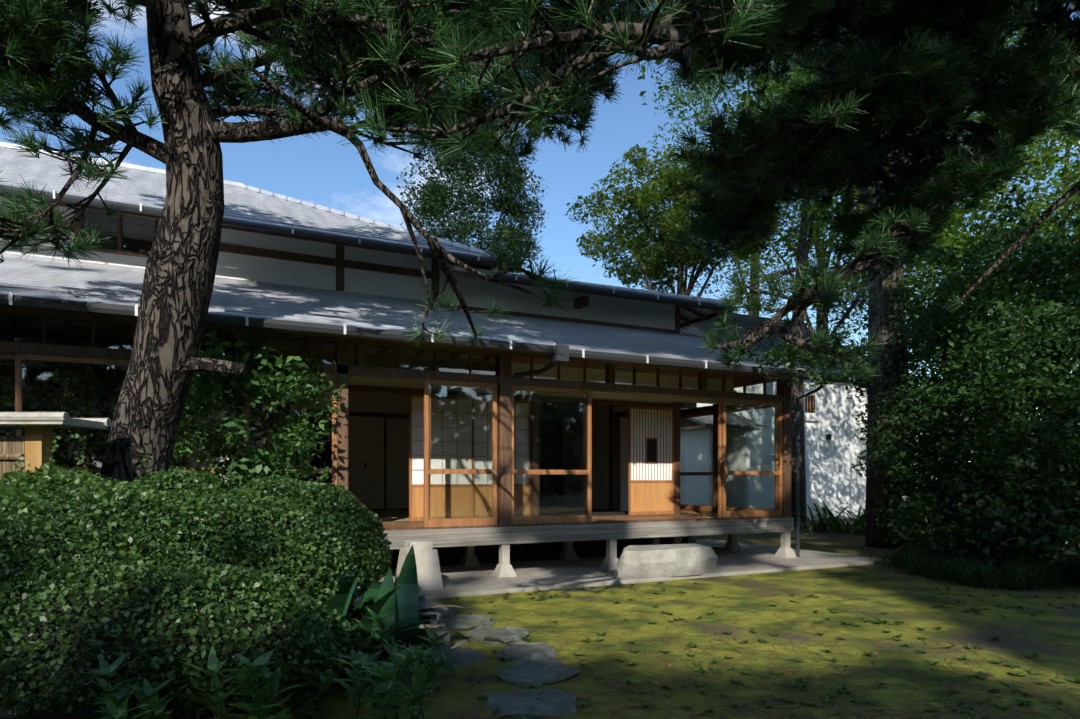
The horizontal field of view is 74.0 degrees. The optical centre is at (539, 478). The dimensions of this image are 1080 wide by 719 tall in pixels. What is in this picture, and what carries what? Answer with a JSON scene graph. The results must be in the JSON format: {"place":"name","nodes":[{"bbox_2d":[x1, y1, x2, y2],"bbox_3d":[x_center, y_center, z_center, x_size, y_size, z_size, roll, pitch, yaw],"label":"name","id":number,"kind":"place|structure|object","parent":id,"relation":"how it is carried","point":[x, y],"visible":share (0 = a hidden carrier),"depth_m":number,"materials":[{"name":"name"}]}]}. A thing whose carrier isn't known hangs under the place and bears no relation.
{"place":"outdoors","nodes":[
{"label":"outdoors","id":0,"kind":"place"},
{"bbox_2d":[0,209,497,374],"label":"house transom glass","id":1,"kind":"object","parent":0,"point":[138,233],"visible":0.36,"depth_m":7.90,"materials":[{"name":"glass"}]},
{"bbox_2d":[0,376,671,484],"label":"shoji screen","id":2,"kind":"object","parent":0,"point":[418,442],"visible":0.23,"depth_m":9.73,"materials":[{"name":"white paper"}]},
{"bbox_2d":[0,197,733,510],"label":"house plaster walls","id":3,"kind":"structure","parent":0,"point":[479,292],"depth_m":11.40,"materials":[{"name":"white paint"}]},
{"bbox_2d":[355,510,408,520],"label":"veranda floor","id":4,"kind":"structure","parent":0,"point":[393,515],"depth_m":11.26,"materials":[{"name":"brown wood"}]},
{"bbox_2d":[299,402,717,568],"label":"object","id":5,"kind":"object","parent":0,"point":[451,556],"visible":0.15,"depth_m":11.16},
{"bbox_2d":[0,481,1079,718],"bbox_3d":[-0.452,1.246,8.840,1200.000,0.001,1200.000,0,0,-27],"label":"ground","id":6,"kind":"structure","parent":0,"point":[846,599],"depth_m":5.43,"materials":[{"name":"green plant"}]},
{"bbox_2d":[0,436,24,479],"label":"bamboo fence","id":7,"kind":"object","parent":6,"relation":"on","point":[12,449],"visible":0.19,"depth_m":5.16,"materials":[{"name":"beige wood"}]},
{"bbox_2d":[25,426,52,472],"bbox_3d":[-3.643,0.435,5.207,0.120,1.620,0.120,0,0,-1],"label":"fence post","id":8,"kind":"object","parent":6,"relation":"on","point":[37,442],"visible":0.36,"depth_m":5.15,"materials":[{"name":"beige wood"}]},
{"bbox_2d":[0,412,111,428],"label":"fence cap","id":9,"kind":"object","parent":8,"relation":"on","point":[22,420],"depth_m":4.95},
{"bbox_2d":[0,359,81,466],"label":"shrub","id":10,"kind":"object","parent":6,"relation":"on","point":[32,391],"visible":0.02,"depth_m":7.29,"materials":[{"name":"green plant"}]},
{"bbox_2d":[0,355,175,475],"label":"shrub","id":11,"kind":"object","parent":6,"relation":"on","point":[95,442],"depth_m":6.95,"materials":[{"name":"green plant"}]},
{"bbox_2d":[0,463,392,717],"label":"azalea bush","id":12,"kind":"object","parent":6,"relation":"on","point":[35,580],"depth_m":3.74,"materials":[{"name":"green plant"}]},
{"bbox_2d":[9,434,350,563],"bbox_3d":[-3.209,0.096,5.071,3.343,0.790,2.668,0,0,-4],"label":"shrub","id":13,"kind":"object","parent":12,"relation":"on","point":[244,489],"visible":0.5,"depth_m":4.77,"materials":[{"name":"green plant"}]},
{"bbox_2d":[170,325,346,489],"bbox_3d":[-3.004,-0.122,7.281,2.084,2.748,1.784,0,0,-27],"label":"camellia shrub","id":14,"kind":"object","parent":6,"relation":"on","point":[252,378],"depth_m":7.13,"materials":[{"name":"green plant"}]},
{"bbox_2d":[82,607,452,718],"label":"pieris","id":15,"kind":"object","parent":6,"relation":"on","point":[118,699],"depth_m":3.46,"materials":[{"name":"green plant"}]},
{"bbox_2d":[266,545,512,699],"bbox_3d":[-1.458,0.913,4.729,1.967,0.847,2.126,0,0,-27],"label":"aspidistra plant","id":16,"kind":"object","parent":6,"relation":"on","point":[399,604],"visible":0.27,"depth_m":4.65,"materials":[{"name":"green plant"}]},
{"bbox_2d":[0,0,786,482],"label":"pine","id":17,"kind":"object","parent":6,"relation":"on","point":[176,290],"depth_m":5.57,"materials":[{"name":"plant"}]},
{"bbox_2d":[183,357,246,375],"bbox_3d":[-2.729,-0.920,5.906,0.615,0.158,0.144,0,0,7],"label":"branch stub","id":18,"kind":"object","parent":17,"relation":"attached to","point":[195,364],"visible":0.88,"depth_m":5.86,"materials":[{"name":"brown plant"}]},
{"bbox_2d":[0,193,854,530],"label":"timber frame","id":19,"kind":"object","parent":6,"relation":"on","point":[502,379],"visible":0.38,"depth_m":9.73,"materials":[{"name":"brown wood"}]},
{"bbox_2d":[266,413,408,508],"bbox_3d":[-3.981,-0.280,12.540,3.960,1.670,0.015,0,0,-27],"label":"sliding door","id":20,"kind":"structure","parent":19,"relation":"in","point":[366,445],"depth_m":13.03,"materials":[{"name":"brown wood"}]},
{"bbox_2d":[0,353,781,526],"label":"sliding door frames","id":21,"kind":"structure","parent":19,"relation":"in","point":[429,521],"depth_m":9.22,"materials":[{"name":"brown wood"}]},
{"bbox_2d":[0,356,780,518],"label":"house door glass","id":22,"kind":"object","parent":21,"relation":"in","point":[733,454],"visible":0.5,"depth_m":9.05,"materials":[{"name":"clear glass"}]},
{"bbox_2d":[412,482,671,516],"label":"house kick panels","id":23,"kind":"object","parent":21,"relation":"in","point":[651,496],"visible":0.23,"depth_m":10.03,"materials":[{"name":"brown wood"}]},
{"bbox_2d":[0,142,840,373],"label":"house metal roofs","id":24,"kind":"structure","parent":19,"relation":"on","point":[38,276],"depth_m":9.76,"materials":[{"name":"grey metal"}]},
{"bbox_2d":[0,185,860,556],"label":"house gutters","id":25,"kind":"object","parent":24,"relation":"attached to","point":[560,353],"visible":0.77,"depth_m":8.57,"materials":[{"name":"grey metal"}]},
{"bbox_2d":[9,190,854,380],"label":"roof brackets","id":26,"kind":"object","parent":24,"relation":"attached to","point":[246,316],"visible":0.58,"depth_m":8.59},
{"bbox_2d":[380,511,717,527],"bbox_3d":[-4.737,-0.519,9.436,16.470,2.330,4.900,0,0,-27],"label":"house veranda boards","id":27,"kind":"object","parent":19,"relation":"on","point":[687,514],"visible":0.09,"depth_m":10.87,"materials":[{"name":"brown wood"}]},
{"bbox_2d":[380,517,793,548],"bbox_3d":[-4.245,0.701,8.564,16.570,0.210,3.100,0,0,-27],"label":"veranda edge","id":28,"kind":"object","parent":19,"relation":"attached to","point":[453,537],"visible":0.35,"depth_m":9.23,"materials":[{"name":"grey wood"}]},
{"bbox_2d":[417,595,449,650],"bbox_3d":[-0.827,1.036,5.026,0.370,0.420,0.370,0,0,-27],"label":"stone lantern","id":29,"kind":"object","parent":6,"relation":"on","point":[424,602],"visible":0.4,"depth_m":4.95,"materials":[{"name":"grey stone"}]},
{"bbox_2d":[420,616,429,624],"bbox_3d":[-0.827,0.993,5.026,0.120,0.075,0.120,0,0,-27],"label":"stone lantern hollow","id":30,"kind":"object","parent":29,"relation":"attached to","point":[426,622],"visible":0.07,"depth_m":4.98,"materials":[{"name":"black stone"}]},
{"bbox_2d":[437,606,457,619],"bbox_3d":[-0.966,1.224,6.603,0.416,0.044,0.600,0,0,3],"label":"stepping stone","id":31,"kind":"object","parent":6,"relation":"on","point":[451,612],"visible":0.33,"depth_m":6.45,"materials":[{"name":"grey stone"}]},
{"bbox_2d":[426,647,484,667],"bbox_3d":[-0.597,1.212,4.887,0.414,0.068,0.338,0,0,-27],"label":"stepping stone","id":32,"kind":"object","parent":6,"relation":"on","point":[464,656],"visible":0.56,"depth_m":4.80,"materials":[{"name":"grey stone"}]},
{"bbox_2d":[439,614,494,629],"bbox_3d":[-0.628,1.222,6.143,0.486,0.048,0.528,0,0,-27],"label":"stepping stone","id":33,"kind":"object","parent":6,"relation":"on","point":[467,621],"visible":0.83,"depth_m":6.12,"materials":[{"name":"grey stone"}]},
{"bbox_2d":[396,135,549,273],"bbox_3d":[-2.459,-6.298,26.869,5.947,15.134,5.634,0,0,-27],"label":"cedar tree","id":34,"kind":"object","parent":6,"relation":"on","point":[436,199],"depth_m":25.98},
{"bbox_2d":[464,626,529,644],"bbox_3d":[-0.330,1.222,5.640,0.542,0.047,0.472,0,0,-43],"label":"stepping stone","id":35,"kind":"object","parent":6,"relation":"on","point":[510,634],"visible":0.81,"depth_m":5.62,"materials":[{"name":"grey stone"}]},
{"bbox_2d":[497,640,555,661],"bbox_3d":[-0.099,1.222,5.085,0.485,0.052,0.441,0,0,-27],"label":"stepping stone","id":36,"kind":"object","parent":6,"relation":"on","point":[520,649],"visible":0.9,"depth_m":5.02,"materials":[{"name":"grey stone"}]},
{"bbox_2d":[486,689,576,718],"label":"stepping stone","id":37,"kind":"object","parent":6,"relation":"on","point":[550,703],"visible":1,"depth_m":3.88,"materials":[{"name":"grey stone"}]},
{"bbox_2d":[495,658,579,686],"bbox_3d":[-0.020,1.225,4.557,0.563,0.047,0.498,0,0,-27],"label":"stepping stone","id":38,"kind":"object","parent":6,"relation":"on","point":[525,672],"visible":0.98,"depth_m":4.49,"materials":[{"name":"grey stone"}]},
{"bbox_2d":[354,531,890,604],"bbox_3d":[-3.583,1.026,8.392,17.600,0.440,4.000,0,0,-27],"label":"house concrete apron","id":39,"kind":"object","parent":6,"relation":"on","point":[470,574],"visible":0.38,"depth_m":9.47,"materials":[{"name":"grey concrete"}]},
{"bbox_2d":[394,540,442,590],"bbox_3d":[-1.329,0.943,7.831,0.430,0.515,0.420,0,0,-27],"label":"stone","id":40,"kind":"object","parent":39,"relation":"on","point":[429,576],"depth_m":7.71,"materials":[{"name":"grey stone"}]},
{"bbox_2d":[617,544,717,576],"bbox_3d":[1.593,1.027,9.054,1.481,0.348,0.666,0,0,-27],"label":"stone step","id":41,"kind":"object","parent":39,"relation":"on","point":[669,560],"visible":1,"depth_m":8.75,"materials":[{"name":"grey stone"}]},
{"bbox_2d":[565,143,799,328],"bbox_3d":[4.033,-4.193,20.954,6.284,10.910,6.210,0,0,-27],"label":"maple tree","id":42,"kind":"object","parent":6,"relation":"on","point":[645,199],"depth_m":20.26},
{"bbox_2d":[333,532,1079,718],"bbox_3d":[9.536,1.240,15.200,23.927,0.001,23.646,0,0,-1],"label":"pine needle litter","id":43,"kind":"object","parent":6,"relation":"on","point":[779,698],"visible":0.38,"depth_m":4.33,"materials":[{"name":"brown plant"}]},
{"bbox_2d":[353,533,1079,718],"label":"ground weeds","id":44,"kind":"object","parent":6,"relation":"on","point":[980,674],"visible":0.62,"depth_m":4.50,"materials":[{"name":"green plant"}]},
{"bbox_2d":[402,554,1079,718],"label":"fallen leaves","id":45,"kind":"object","parent":6,"relation":"on","point":[874,653],"visible":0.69,"depth_m":5.03,"materials":[{"name":"plant"}]},
{"bbox_2d":[647,34,840,315],"bbox_3d":[10.258,-10.674,33.784,11.500,23.861,10.393,0,0,-27],"label":"tree","id":46,"kind":"object","parent":6,"relation":"on","point":[697,98],"depth_m":33.74,"materials":[{"name":"green plant"}]},
{"bbox_2d":[680,371,866,519],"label":"kura walls","id":47,"kind":"structure","parent":6,"relation":"on","point":[831,474],"depth_m":21.59,"materials":[{"name":"white paint"}]},
{"bbox_2d":[680,395,813,432],"bbox_3d":[6.156,-0.764,19.693,5.232,3.420,1.500,0,0,-27],"label":"kura woodwork","id":48,"kind":"object","parent":47,"relation":"attached to","point":[698,428],"visible":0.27,"depth_m":18.52,"materials":[{"name":"brown wood"}]},
{"bbox_2d":[680,313,867,428],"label":"kura tile roof","id":49,"kind":"structure","parent":47,"relation":"on","point":[739,320],"depth_m":21.91,"materials":[{"name":"grey tile"}]},
{"bbox_2d":[735,391,831,439],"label":"dark kura openings","id":50,"kind":"object","parent":47,"relation":"in","point":[828,436],"visible":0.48,"depth_m":21.43,"materials":[{"name":"black"}]},
{"bbox_2d":[713,58,929,528],"bbox_3d":[6.674,-4.513,18.245,5.777,11.520,5.748,0,0,-27],"label":"tree","id":51,"kind":"object","parent":6,"relation":"on","point":[797,389],"depth_m":17.76,"materials":[{"name":"green plant"}]},
{"bbox_2d":[702,60,956,337],"bbox_3d":[10.616,-6.737,26.163,9.178,15.974,9.502,0,0,-27],"label":"tree","id":52,"kind":"object","parent":6,"relation":"on","point":[771,260],"depth_m":25.60,"materials":[{"name":"green plant"}]},
{"bbox_2d":[631,2,1079,546],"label":"tree trunk","id":53,"kind":"object","parent":6,"relation":"on","point":[874,535],"depth_m":13.31,"materials":[{"name":"brown plant"}]},
{"bbox_2d":[791,492,940,550],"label":"strap leaves","id":54,"kind":"object","parent":6,"relation":"on","point":[836,523],"visible":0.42,"depth_m":16.40,"materials":[{"name":"green plant"}]},
{"bbox_2d":[727,25,1015,140],"bbox_3d":[14.070,-11.472,30.331,12.763,25.451,12.574,0,0,-27],"label":"tree","id":55,"kind":"object","parent":6,"relation":"on","point":[772,66],"visible":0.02,"depth_m":29.98,"materials":[{"name":"green plant"}]},
{"bbox_2d":[844,284,987,535],"bbox_3d":[7.293,-1.195,13.516,2.874,4.923,2.802,0,0,-27],"label":"shrub","id":56,"kind":"object","parent":6,"relation":"on","point":[862,384],"depth_m":13.32,"materials":[{"name":"green plant"}]},
{"bbox_2d":[790,22,1079,473],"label":"tree","id":57,"kind":"object","parent":6,"relation":"on","point":[1044,178],"depth_m":22.42,"materials":[{"name":"green plant"}]},
{"bbox_2d":[851,365,1043,554],"bbox_3d":[6.892,-0.272,11.528,3.474,3.090,3.304,0,0,-27],"label":"shrub","id":58,"kind":"object","parent":6,"relation":"on","point":[914,455],"depth_m":11.31,"materials":[{"name":"green plant"}]},
{"bbox_2d":[858,36,1079,422],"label":"tree","id":59,"kind":"object","parent":6,"relation":"on","point":[1035,189],"depth_m":18.96,"materials":[{"name":"green plant"}]},
{"bbox_2d":[860,544,1079,591],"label":"border grass","id":60,"kind":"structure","parent":6,"relation":"on","point":[1022,575],"depth_m":8.39,"materials":[{"name":"green plant"}]},
{"bbox_2d":[874,452,1077,566],"bbox_3d":[6.345,0.399,10.228,3.356,1.791,2.554,0,0,-27],"label":"shrub","id":61,"kind":"object","parent":6,"relation":"on","point":[941,535],"depth_m":9.98,"materials":[{"name":"green plant"}]},
{"bbox_2d":[877,185,1079,448],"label":"tree","id":62,"kind":"object","parent":6,"relation":"on","point":[1058,259],"depth_m":11.16,"materials":[{"name":"green plant"}]},
{"bbox_2d":[882,104,1079,428],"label":"bright tree","id":63,"kind":"object","parent":6,"relation":"on","point":[966,238],"depth_m":12.88,"materials":[{"name":"green plant"}]},
{"bbox_2d":[905,262,1079,462],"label":"tree","id":64,"kind":"object","parent":6,"relation":"on","point":[923,376],"depth_m":22.12,"materials":[{"name":"green plant"}]},
{"bbox_2d":[909,283,1079,560],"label":"shrub","id":65,"kind":"object","parent":6,"relation":"on","point":[1026,362],"depth_m":9.67,"materials":[{"name":"green plant"}]},
{"bbox_2d":[948,387,1079,583],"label":"shrub","id":66,"kind":"object","parent":6,"relation":"on","point":[1034,471],"depth_m":8.57,"materials":[{"name":"green plant"}]},
{"bbox_2d":[0,0,1079,478],"label":"sky","id":67,"kind":"structure","parent":0,"point":[313,169],"materials":[{"name":"blue"}]},
{"bbox_2d":[756,265,880,390],"bbox_3d":[4.922,-2.706,10.550,5.725,3.182,1.445,0,0,-46],"label":"maple tree","id":68,"kind":"object","parent":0,"point":[791,357],"depth_m":9.19,"materials":[{"name":"green plant"}]},
{"bbox_2d":[666,0,1079,385],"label":"pine","id":69,"kind":"object","parent":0,"point":[951,80],"depth_m":7.24,"materials":[{"name":"green plant"}]}
]}

